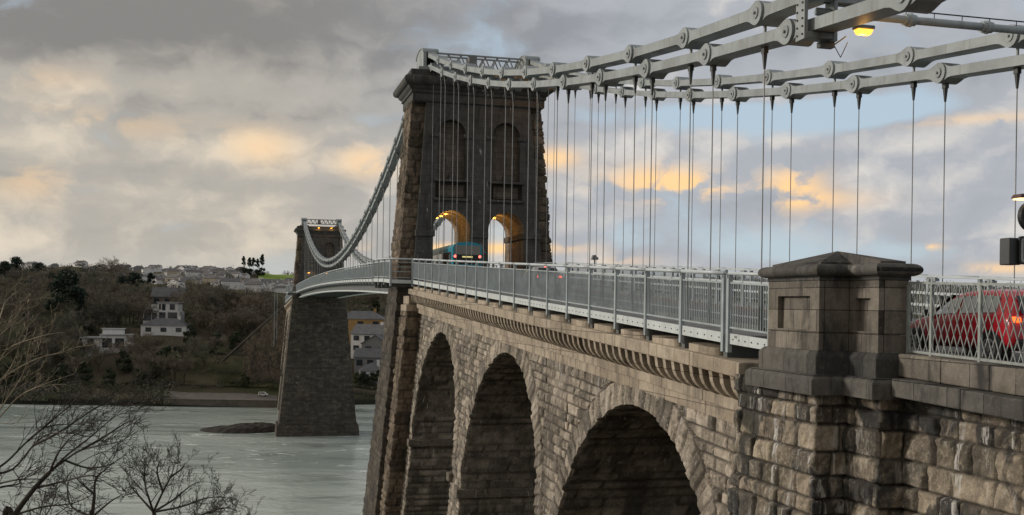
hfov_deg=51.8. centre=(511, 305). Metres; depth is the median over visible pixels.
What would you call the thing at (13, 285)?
bare tree
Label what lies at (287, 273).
distant woods
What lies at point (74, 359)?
bare tree
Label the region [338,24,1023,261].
suspension chain
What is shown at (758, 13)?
suspension chain
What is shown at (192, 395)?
shore track
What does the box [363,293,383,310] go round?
bare tree
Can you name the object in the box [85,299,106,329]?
bare tree
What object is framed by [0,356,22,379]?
bare tree
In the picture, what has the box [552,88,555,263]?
hanger rod
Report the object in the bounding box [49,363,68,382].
evergreen tree
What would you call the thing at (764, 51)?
hanger rod
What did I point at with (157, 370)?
bare tree
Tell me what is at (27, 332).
bare tree
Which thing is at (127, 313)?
bare tree
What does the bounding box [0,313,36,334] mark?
bare tree
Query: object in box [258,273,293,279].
field
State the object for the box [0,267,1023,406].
hillside
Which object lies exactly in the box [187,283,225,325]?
bare tree
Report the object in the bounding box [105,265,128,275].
bare tree
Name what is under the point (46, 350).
bare tree
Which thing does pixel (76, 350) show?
bare tree
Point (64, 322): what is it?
bare tree
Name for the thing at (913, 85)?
hanger rod
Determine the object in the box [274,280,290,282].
house
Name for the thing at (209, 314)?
bare tree
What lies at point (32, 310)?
bare tree
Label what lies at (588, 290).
footway railing
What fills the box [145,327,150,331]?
window
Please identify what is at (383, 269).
footway railing
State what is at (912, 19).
cross brace
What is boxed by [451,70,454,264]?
hanger rod
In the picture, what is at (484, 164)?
hanger rod
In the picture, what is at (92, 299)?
bare tree
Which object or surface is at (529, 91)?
hanger rod
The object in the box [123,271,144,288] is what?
evergreen tree
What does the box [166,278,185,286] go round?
house
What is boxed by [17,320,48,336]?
bare tree
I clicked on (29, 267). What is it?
bare tree
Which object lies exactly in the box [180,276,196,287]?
house
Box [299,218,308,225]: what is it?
chain saddle
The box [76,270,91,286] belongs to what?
bare tree
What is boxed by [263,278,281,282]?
house
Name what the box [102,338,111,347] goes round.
window
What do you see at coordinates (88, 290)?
bare tree
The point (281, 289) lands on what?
house
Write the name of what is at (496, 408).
arched viaduct
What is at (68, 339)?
bare tree
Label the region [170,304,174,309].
window
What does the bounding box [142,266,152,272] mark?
house
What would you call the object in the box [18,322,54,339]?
bare tree
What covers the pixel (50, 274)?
evergreen tree
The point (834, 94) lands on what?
hanger rod
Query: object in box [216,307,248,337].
bare tree
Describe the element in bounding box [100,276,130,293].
bare tree
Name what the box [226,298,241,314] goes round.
bare tree
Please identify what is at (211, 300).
bare tree
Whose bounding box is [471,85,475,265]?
hanger rod
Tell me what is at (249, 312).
bare tree
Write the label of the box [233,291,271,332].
bare tree
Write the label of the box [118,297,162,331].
bare tree
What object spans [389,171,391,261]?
hanger rod
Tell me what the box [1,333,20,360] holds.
bare tree
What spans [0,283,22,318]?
bare tree
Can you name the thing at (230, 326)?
bare tree
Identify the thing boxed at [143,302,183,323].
modern villa
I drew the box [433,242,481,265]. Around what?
bus
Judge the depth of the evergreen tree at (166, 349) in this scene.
350.66 m
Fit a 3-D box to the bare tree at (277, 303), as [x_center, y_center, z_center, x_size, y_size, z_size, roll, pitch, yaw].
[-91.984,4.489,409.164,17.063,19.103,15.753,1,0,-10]
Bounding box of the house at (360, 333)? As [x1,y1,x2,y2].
[350,322,384,358]
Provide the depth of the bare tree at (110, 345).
352.11 m
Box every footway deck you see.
[415,280,1009,361]
[574,285,917,320]
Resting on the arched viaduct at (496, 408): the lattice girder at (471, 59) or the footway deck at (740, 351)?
the footway deck at (740, 351)
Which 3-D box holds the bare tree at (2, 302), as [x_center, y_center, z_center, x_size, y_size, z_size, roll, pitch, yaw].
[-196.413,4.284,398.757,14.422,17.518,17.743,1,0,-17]
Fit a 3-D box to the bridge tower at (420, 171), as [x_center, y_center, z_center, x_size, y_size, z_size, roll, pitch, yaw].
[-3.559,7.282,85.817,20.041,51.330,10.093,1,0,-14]
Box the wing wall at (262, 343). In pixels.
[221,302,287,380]
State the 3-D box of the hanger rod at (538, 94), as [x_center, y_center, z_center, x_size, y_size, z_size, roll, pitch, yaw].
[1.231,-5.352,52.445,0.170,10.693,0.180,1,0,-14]
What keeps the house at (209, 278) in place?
on the hillside
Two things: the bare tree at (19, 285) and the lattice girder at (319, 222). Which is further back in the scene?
the bare tree at (19, 285)
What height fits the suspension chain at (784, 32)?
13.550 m
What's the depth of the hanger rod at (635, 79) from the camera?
39.38 m
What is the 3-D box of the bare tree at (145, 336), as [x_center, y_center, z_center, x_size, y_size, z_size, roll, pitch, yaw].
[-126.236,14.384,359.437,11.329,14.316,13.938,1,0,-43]
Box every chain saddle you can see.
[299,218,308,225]
[334,219,343,226]
[416,48,438,68]
[514,55,539,68]
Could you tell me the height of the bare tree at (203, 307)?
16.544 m
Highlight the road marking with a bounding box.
[574,289,767,311]
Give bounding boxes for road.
[508,287,1022,362]
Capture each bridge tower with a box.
[275,226,358,436]
[362,68,553,514]
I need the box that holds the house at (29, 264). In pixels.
[24,261,36,268]
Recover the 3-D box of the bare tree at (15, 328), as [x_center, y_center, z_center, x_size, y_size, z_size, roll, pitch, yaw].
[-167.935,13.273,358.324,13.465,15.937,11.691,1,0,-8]
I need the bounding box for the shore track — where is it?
[164,391,277,399]
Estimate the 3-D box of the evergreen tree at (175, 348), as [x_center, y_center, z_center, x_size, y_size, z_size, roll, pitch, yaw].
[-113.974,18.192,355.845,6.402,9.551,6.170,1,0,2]
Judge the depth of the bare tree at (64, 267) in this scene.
627.77 m
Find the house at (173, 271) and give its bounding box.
[167,268,179,274]
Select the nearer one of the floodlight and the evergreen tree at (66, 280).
the floodlight
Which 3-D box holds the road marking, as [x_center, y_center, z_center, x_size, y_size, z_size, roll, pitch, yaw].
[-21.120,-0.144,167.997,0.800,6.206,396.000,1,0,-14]
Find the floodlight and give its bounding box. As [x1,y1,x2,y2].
[591,255,598,271]
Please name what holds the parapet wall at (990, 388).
on the abutment wall at (800, 454)
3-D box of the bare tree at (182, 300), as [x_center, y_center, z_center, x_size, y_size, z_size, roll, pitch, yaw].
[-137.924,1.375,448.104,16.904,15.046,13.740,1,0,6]
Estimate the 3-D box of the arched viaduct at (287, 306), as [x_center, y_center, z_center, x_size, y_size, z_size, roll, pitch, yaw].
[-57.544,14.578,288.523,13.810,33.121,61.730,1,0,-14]
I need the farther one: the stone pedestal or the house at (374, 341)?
the house at (374, 341)
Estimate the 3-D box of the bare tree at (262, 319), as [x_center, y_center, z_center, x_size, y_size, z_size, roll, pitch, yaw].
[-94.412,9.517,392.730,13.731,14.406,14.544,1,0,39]
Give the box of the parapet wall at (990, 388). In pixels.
[892,354,1023,421]
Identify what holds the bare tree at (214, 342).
on the hillside
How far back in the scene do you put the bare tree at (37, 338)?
359.35 m
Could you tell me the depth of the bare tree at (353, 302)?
486.50 m
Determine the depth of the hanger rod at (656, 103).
59.40 m
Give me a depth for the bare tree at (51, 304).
403.06 m
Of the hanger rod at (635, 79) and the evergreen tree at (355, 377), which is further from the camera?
the evergreen tree at (355, 377)
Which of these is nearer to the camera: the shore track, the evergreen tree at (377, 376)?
the shore track
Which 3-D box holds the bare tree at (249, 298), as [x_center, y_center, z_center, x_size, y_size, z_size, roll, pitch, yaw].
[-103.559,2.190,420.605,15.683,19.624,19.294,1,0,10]
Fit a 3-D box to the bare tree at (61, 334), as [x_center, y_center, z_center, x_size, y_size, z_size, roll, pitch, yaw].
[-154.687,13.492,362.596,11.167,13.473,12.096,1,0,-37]
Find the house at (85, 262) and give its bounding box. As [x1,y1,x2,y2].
[75,260,87,266]
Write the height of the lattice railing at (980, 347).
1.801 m
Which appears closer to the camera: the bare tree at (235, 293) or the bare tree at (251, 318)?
the bare tree at (251, 318)
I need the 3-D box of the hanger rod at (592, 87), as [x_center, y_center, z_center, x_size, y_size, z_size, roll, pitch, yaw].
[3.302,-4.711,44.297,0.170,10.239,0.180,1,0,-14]
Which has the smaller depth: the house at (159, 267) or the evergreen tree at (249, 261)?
the evergreen tree at (249, 261)
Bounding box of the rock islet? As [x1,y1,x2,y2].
[199,422,274,433]
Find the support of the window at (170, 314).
in the modern villa at (171, 310)
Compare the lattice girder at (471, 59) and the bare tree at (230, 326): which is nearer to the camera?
the lattice girder at (471, 59)
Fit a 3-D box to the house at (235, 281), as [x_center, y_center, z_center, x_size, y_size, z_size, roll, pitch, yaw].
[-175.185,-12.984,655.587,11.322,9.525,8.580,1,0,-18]
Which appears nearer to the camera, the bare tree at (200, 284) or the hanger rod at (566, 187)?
the hanger rod at (566, 187)
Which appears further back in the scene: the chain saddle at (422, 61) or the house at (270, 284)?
the house at (270, 284)
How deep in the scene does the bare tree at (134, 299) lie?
427.41 m
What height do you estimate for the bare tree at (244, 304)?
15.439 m
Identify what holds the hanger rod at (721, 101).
hanging from the suspension chain at (949, 73)
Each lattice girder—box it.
[307,219,335,224]
[438,52,521,71]
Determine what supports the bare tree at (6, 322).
on the hillside
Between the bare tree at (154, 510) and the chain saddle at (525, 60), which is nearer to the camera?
the bare tree at (154, 510)
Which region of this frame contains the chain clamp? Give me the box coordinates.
[796,0,864,42]
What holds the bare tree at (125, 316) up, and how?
on the hillside
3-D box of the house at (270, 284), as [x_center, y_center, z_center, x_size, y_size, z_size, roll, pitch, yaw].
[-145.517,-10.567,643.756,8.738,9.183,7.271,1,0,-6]
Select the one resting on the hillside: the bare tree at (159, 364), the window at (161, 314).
the bare tree at (159, 364)
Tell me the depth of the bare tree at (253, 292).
435.56 m
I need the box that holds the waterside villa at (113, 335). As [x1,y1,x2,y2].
[80,328,132,355]
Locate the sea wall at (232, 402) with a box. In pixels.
[163,398,277,407]
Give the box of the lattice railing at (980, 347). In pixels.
[906,282,1023,365]
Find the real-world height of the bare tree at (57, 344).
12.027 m
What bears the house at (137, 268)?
on the hillside
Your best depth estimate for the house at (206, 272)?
812.84 m
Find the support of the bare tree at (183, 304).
on the hillside
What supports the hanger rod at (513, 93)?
hanging from the suspension chain at (784, 32)
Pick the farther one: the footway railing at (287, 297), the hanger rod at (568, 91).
the footway railing at (287, 297)
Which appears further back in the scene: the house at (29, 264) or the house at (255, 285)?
the house at (29, 264)
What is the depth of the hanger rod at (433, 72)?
81.84 m
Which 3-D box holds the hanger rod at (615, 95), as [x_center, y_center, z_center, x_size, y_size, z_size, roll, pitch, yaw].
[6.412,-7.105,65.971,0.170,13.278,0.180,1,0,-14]
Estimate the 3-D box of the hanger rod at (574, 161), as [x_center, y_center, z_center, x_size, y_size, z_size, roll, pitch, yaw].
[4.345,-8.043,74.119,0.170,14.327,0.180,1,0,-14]
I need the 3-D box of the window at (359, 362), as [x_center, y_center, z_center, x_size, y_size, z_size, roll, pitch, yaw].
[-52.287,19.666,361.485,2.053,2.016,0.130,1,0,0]
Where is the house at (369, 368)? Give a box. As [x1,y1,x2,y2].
[358,360,379,384]
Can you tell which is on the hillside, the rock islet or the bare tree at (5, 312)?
the bare tree at (5, 312)
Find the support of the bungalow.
on the hillside
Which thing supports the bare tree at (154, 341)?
on the hillside
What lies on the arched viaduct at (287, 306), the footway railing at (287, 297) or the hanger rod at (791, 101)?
the footway railing at (287, 297)
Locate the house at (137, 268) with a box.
[133,265,143,271]
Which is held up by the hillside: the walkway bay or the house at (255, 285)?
the house at (255, 285)
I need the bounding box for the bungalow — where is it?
[141,316,190,336]
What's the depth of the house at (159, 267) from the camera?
1031.78 m
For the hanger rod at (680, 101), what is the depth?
56.15 m
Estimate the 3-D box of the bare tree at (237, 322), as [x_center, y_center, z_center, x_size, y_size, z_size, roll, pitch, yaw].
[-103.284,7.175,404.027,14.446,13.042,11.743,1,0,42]
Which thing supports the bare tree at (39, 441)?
on the near bank
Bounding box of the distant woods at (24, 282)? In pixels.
[0,262,938,290]
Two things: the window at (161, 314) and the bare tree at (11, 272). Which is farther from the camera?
the bare tree at (11, 272)
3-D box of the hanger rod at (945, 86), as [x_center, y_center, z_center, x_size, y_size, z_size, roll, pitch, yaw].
[14.287,-3.141,34.898,0.170,8.505,0.180,1,0,-14]
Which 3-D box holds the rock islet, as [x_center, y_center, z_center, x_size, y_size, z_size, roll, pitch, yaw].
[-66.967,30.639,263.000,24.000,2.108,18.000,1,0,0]
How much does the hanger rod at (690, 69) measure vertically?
9.335 m
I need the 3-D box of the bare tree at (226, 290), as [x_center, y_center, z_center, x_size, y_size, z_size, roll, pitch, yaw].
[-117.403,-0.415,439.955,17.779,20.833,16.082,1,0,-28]
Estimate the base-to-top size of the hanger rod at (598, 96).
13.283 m
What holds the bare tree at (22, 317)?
on the hillside
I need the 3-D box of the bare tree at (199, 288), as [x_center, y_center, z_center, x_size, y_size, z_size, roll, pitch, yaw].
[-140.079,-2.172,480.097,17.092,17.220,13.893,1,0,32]
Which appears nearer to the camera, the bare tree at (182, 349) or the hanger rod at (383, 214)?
the hanger rod at (383, 214)
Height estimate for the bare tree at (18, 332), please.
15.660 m
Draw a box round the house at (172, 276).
[164,273,184,283]
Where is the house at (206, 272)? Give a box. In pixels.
[201,270,212,273]
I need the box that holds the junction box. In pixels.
[817,36,847,57]
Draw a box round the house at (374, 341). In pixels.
[360,335,383,347]
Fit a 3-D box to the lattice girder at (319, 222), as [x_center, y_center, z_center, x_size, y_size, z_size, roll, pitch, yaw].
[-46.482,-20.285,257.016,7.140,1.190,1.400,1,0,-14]
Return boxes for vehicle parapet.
[534,262,1023,309]
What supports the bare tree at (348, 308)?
on the hillside
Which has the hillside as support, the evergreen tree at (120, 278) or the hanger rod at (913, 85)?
the evergreen tree at (120, 278)
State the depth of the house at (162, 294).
466.59 m
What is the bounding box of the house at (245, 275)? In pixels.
[242,273,249,277]
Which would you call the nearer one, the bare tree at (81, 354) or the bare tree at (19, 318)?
the bare tree at (81, 354)
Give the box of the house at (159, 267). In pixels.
[148,264,161,271]
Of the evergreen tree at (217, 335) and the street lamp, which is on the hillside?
the evergreen tree at (217, 335)
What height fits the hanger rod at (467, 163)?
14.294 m
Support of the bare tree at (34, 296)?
on the hillside
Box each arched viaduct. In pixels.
[277,299,291,409]
[379,286,758,514]
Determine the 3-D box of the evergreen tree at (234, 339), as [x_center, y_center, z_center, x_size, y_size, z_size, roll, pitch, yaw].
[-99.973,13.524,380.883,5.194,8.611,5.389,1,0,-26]
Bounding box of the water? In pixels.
[0,404,375,514]
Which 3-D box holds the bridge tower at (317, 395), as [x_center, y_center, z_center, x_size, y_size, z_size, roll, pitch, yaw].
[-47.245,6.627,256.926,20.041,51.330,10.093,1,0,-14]
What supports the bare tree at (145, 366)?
on the hillside
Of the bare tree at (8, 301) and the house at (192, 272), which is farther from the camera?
the house at (192, 272)
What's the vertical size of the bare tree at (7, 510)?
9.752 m
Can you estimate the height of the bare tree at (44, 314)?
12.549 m
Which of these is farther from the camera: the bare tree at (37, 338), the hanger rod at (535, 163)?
the bare tree at (37, 338)
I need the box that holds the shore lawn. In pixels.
[352,373,376,388]
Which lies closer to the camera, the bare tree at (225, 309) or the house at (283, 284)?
the bare tree at (225, 309)
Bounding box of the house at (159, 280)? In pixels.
[154,277,164,283]
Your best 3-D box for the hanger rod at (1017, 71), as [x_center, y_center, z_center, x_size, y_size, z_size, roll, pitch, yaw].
[15.118,-3.242,31.652,0.170,9.037,0.180,1,0,-14]
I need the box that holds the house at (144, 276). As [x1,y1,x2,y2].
[135,273,148,280]
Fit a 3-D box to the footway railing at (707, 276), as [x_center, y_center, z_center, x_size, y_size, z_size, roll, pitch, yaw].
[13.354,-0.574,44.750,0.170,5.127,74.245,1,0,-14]
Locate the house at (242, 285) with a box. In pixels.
[240,281,244,288]
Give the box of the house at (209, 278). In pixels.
[202,274,220,283]
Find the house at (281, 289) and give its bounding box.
[275,285,288,292]
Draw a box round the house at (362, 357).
[353,346,381,373]
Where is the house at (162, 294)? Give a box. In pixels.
[150,286,187,317]
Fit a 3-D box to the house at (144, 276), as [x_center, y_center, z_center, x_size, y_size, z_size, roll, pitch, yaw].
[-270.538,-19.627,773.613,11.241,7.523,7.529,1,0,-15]
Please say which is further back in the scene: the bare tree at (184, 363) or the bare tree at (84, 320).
the bare tree at (84, 320)
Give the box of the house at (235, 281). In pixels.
[221,277,239,289]
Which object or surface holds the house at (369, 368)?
on the hillside
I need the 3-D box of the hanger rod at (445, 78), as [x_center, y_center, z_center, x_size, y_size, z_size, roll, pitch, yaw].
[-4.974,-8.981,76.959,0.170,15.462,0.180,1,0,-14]
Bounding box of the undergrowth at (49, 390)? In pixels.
[0,305,385,403]
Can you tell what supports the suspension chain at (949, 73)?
hanging from the chain saddle at (525, 60)
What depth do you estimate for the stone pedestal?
22.64 m
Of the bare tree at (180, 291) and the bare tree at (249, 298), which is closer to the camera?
the bare tree at (249, 298)
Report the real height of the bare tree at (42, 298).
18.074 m
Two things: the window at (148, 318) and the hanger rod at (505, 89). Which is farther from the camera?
the window at (148, 318)
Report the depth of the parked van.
327.44 m
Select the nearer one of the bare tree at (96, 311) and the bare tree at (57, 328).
the bare tree at (57, 328)
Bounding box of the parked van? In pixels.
[258,392,267,395]
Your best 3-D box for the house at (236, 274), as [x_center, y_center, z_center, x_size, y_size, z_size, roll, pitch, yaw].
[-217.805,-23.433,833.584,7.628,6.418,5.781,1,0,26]
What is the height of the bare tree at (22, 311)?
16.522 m
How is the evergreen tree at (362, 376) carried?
on the hillside
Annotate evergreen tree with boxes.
[0,260,14,280]
[0,363,17,385]
[5,256,24,280]
[22,370,34,383]
[28,262,47,271]
[42,268,89,322]
[44,272,56,281]
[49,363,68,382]
[65,296,95,330]
[76,360,93,380]
[102,368,116,385]
[115,275,128,289]
[115,350,134,372]
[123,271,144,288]
[132,367,146,385]
[145,272,155,288]
[154,346,174,371]
[166,346,184,359]
[182,324,198,342]
[205,332,223,354]
[228,331,242,349]
[239,372,250,386]
[240,256,247,272]
[245,257,251,274]
[248,257,256,275]
[254,258,260,276]
[258,254,265,274]
[353,372,360,382]
[356,371,368,384]
[367,372,375,385]
[370,299,380,311]
[373,370,379,380]
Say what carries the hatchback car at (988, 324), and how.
on the road
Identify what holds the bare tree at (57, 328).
on the hillside
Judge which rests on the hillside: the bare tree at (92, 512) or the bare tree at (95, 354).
the bare tree at (95, 354)
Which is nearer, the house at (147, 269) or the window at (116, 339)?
the window at (116, 339)
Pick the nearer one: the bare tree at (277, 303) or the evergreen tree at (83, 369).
the evergreen tree at (83, 369)
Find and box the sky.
[0,0,1023,288]
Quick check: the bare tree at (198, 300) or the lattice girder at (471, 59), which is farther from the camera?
the bare tree at (198, 300)
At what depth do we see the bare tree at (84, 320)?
394.96 m
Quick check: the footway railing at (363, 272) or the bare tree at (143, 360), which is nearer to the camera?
the footway railing at (363, 272)
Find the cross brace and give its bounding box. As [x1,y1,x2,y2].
[814,2,1023,34]
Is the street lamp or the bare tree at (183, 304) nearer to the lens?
the street lamp
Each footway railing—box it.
[285,289,292,302]
[286,285,295,293]
[296,260,389,293]
[373,258,412,286]
[412,258,726,350]
[567,262,1023,316]
[725,271,774,351]
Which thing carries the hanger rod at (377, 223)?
hanging from the suspension chain at (784, 32)
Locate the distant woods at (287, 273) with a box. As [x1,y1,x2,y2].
[0,260,1023,311]
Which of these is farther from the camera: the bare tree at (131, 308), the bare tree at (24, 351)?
the bare tree at (131, 308)
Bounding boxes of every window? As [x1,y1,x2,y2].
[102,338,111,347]
[115,338,123,347]
[144,313,150,320]
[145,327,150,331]
[159,312,165,317]
[168,312,176,317]
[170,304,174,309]
[356,360,362,365]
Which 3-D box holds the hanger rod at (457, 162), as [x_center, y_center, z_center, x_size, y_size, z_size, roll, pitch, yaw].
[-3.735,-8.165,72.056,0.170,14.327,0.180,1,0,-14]
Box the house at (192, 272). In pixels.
[185,269,200,275]
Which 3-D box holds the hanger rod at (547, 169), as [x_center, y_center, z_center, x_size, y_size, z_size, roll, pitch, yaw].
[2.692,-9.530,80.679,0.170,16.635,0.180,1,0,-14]
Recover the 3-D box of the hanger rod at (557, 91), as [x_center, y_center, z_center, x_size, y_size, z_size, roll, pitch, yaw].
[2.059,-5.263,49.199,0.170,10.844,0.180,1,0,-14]
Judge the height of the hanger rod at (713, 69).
8.505 m
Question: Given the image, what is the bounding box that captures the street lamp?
[852,24,874,35]
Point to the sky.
(166, 133)
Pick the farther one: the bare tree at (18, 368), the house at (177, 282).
the house at (177, 282)
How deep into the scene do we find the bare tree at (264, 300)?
422.26 m
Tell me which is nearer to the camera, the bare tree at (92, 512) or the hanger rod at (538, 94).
the bare tree at (92, 512)
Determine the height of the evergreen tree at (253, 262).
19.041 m
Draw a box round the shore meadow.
[124,354,279,387]
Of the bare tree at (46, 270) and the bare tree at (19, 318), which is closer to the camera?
the bare tree at (19, 318)
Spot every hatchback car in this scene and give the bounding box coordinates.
[519,266,561,294]
[910,289,1023,360]
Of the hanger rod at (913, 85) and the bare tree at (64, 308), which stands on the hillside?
the bare tree at (64, 308)
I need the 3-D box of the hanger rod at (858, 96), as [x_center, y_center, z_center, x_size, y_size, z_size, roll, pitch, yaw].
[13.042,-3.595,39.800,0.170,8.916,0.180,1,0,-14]
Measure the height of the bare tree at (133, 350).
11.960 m
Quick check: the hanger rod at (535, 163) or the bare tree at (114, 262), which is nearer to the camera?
the hanger rod at (535, 163)
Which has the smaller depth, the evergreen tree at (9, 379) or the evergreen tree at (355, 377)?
the evergreen tree at (9, 379)
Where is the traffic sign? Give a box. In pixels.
[1000,194,1023,359]
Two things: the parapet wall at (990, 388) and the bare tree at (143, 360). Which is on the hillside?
the bare tree at (143, 360)
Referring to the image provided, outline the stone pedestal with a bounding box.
[745,251,923,399]
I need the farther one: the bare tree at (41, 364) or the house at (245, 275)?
the house at (245, 275)
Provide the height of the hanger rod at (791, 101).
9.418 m
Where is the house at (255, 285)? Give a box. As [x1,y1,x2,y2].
[244,280,265,291]
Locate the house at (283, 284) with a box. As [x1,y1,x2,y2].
[272,281,292,291]
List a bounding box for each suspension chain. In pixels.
[294,0,832,264]
[294,0,945,267]
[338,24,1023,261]
[338,54,1023,265]
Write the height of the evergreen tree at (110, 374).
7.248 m
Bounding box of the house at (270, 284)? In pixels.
[266,280,277,291]
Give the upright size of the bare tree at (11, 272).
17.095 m
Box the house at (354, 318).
[347,308,383,344]
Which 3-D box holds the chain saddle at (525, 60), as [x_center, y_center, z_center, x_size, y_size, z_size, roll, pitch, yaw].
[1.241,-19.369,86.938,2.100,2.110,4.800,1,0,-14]
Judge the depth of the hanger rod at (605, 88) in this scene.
42.62 m
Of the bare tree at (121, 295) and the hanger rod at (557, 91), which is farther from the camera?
the bare tree at (121, 295)
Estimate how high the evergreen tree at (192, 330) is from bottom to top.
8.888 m
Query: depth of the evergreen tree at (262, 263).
898.59 m
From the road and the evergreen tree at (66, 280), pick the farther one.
the evergreen tree at (66, 280)
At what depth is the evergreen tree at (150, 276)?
559.42 m
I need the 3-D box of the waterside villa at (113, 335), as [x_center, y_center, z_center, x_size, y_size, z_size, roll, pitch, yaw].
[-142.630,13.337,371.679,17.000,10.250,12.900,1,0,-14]
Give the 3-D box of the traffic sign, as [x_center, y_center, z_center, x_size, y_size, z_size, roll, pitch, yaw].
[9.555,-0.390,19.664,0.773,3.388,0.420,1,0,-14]
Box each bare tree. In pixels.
[0,264,107,427]
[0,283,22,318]
[0,294,11,317]
[0,295,10,316]
[0,295,15,310]
[0,300,17,324]
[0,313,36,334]
[0,317,9,333]
[0,334,28,362]
[0,348,165,498]
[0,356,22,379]
[0,468,106,514]
[1,323,39,362]
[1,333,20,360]
[2,287,24,316]
[2,370,162,514]
[3,280,29,303]
[3,321,39,351]
[5,267,33,281]
[5,299,43,320]
[7,323,39,345]
[8,293,47,315]
[12,308,43,324]
[12,314,46,327]
[13,278,31,293]
[14,342,40,360]
[15,342,46,368]
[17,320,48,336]
[18,291,50,305]
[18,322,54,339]
[19,263,39,277]
[22,330,51,359]
[22,352,52,378]
[26,265,50,278]
[29,300,49,318]
[29,360,50,377]
[30,309,50,326]
[31,337,57,365]
[31,437,155,514]
[32,292,73,315]
[34,291,73,323]
[34,335,70,367]
[35,344,60,364]
[43,310,61,323]
[43,312,82,333]
[43,334,74,363]
[44,323,77,337]
[49,301,93,326]
[49,326,78,359]
[50,306,90,328]
[51,300,77,317]
[54,336,95,361]
[54,338,85,370]
[56,264,78,274]
[58,301,90,315]
[58,333,98,350]
[63,354,92,379]
[65,346,89,362]
[68,282,98,305]
[68,310,95,327]
[74,340,104,365]
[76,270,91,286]
[78,301,109,332]
[79,265,105,278]
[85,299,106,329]
[87,289,123,324]
[89,347,114,371]
[91,289,129,327]
[96,286,140,320]
[98,256,124,275]
[98,294,131,327]
[100,264,126,290]
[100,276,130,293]
[102,340,135,369]
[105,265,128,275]
[114,285,148,322]
[116,337,149,365]
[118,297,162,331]
[118,298,140,325]
[118,431,256,514]
[124,292,147,324]
[124,329,158,355]
[129,353,158,366]
[130,280,158,312]
[134,362,150,374]
[137,358,162,379]
[141,334,167,356]
[144,359,167,378]
[147,351,178,380]
[162,349,189,379]
[167,292,199,321]
[167,495,263,514]
[169,291,195,317]
[169,351,197,382]
[170,278,200,293]
[170,335,206,359]
[171,287,197,317]
[174,296,189,316]
[178,289,213,329]
[183,302,210,332]
[187,281,211,291]
[187,283,215,295]
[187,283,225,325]
[187,285,211,295]
[188,293,220,326]
[189,290,222,326]
[190,304,223,335]
[204,334,229,358]
[208,311,238,336]
[211,283,241,323]
[215,292,230,325]
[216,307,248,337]
[217,281,251,322]
[221,288,240,314]
[223,285,253,316]
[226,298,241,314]
[227,308,248,337]
[229,303,263,335]
[231,300,266,332]
[232,288,268,329]
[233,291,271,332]
[234,313,264,331]
[236,309,266,333]
[243,286,273,315]
[245,285,282,316]
[250,292,283,318]
[256,298,290,317]
[259,294,283,316]
[263,293,288,313]
[346,294,367,310]
[346,295,364,311]
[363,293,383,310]
[377,293,387,304]
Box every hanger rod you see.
[377,201,378,241]
[382,187,384,277]
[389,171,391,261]
[431,71,434,224]
[438,65,441,263]
[442,77,446,263]
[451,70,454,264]
[456,81,459,259]
[466,74,469,260]
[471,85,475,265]
[483,77,486,266]
[489,88,493,260]
[503,79,506,271]
[510,90,514,275]
[525,79,530,286]
[534,96,536,233]
[535,91,539,285]
[546,75,548,241]
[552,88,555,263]
[555,77,559,296]
[565,89,570,271]
[565,113,567,261]
[572,91,576,270]
[587,90,590,271]
[589,72,593,264]
[595,94,599,271]
[601,85,607,300]
[612,86,616,289]
[622,97,626,273]
[630,63,637,310]
[642,89,646,293]
[649,77,654,313]
[654,100,657,282]
[676,89,681,296]
[685,48,693,319]
[689,101,695,288]
[708,65,716,322]
[719,89,723,301]
[734,101,739,302]
[759,25,768,330]
[769,85,774,266]
[789,98,793,260]
[832,78,837,251]
[856,93,861,253]
[910,66,916,320]
[939,83,948,304]
[1013,47,1021,288]
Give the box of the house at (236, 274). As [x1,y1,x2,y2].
[232,271,241,276]
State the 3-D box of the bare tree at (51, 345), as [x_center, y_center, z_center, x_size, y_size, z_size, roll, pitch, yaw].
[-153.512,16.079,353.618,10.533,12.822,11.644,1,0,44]
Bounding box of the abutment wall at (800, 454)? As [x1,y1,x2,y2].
[727,374,1023,514]
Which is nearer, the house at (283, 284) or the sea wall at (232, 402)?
the sea wall at (232, 402)
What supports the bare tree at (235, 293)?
on the hillside
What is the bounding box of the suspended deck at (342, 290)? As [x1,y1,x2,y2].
[297,282,387,297]
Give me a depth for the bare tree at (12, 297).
445.88 m
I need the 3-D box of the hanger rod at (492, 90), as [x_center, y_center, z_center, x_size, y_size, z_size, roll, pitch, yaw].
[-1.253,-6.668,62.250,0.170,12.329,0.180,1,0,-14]
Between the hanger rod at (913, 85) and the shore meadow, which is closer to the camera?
the hanger rod at (913, 85)
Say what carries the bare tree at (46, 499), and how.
on the near bank
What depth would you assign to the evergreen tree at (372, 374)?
351.16 m
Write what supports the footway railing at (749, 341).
on the footway deck at (740, 351)
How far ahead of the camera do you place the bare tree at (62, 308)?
403.06 m
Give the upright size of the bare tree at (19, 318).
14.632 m
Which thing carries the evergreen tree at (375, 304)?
on the hillside
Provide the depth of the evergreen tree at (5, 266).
638.80 m
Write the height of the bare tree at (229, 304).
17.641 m
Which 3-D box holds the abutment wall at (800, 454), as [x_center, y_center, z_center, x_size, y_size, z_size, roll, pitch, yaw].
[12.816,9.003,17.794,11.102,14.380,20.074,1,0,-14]
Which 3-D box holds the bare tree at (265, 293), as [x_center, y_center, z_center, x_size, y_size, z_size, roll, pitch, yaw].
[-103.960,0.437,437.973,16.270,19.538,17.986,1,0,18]
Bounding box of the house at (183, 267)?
[178,265,190,269]
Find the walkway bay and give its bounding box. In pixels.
[375,279,410,287]

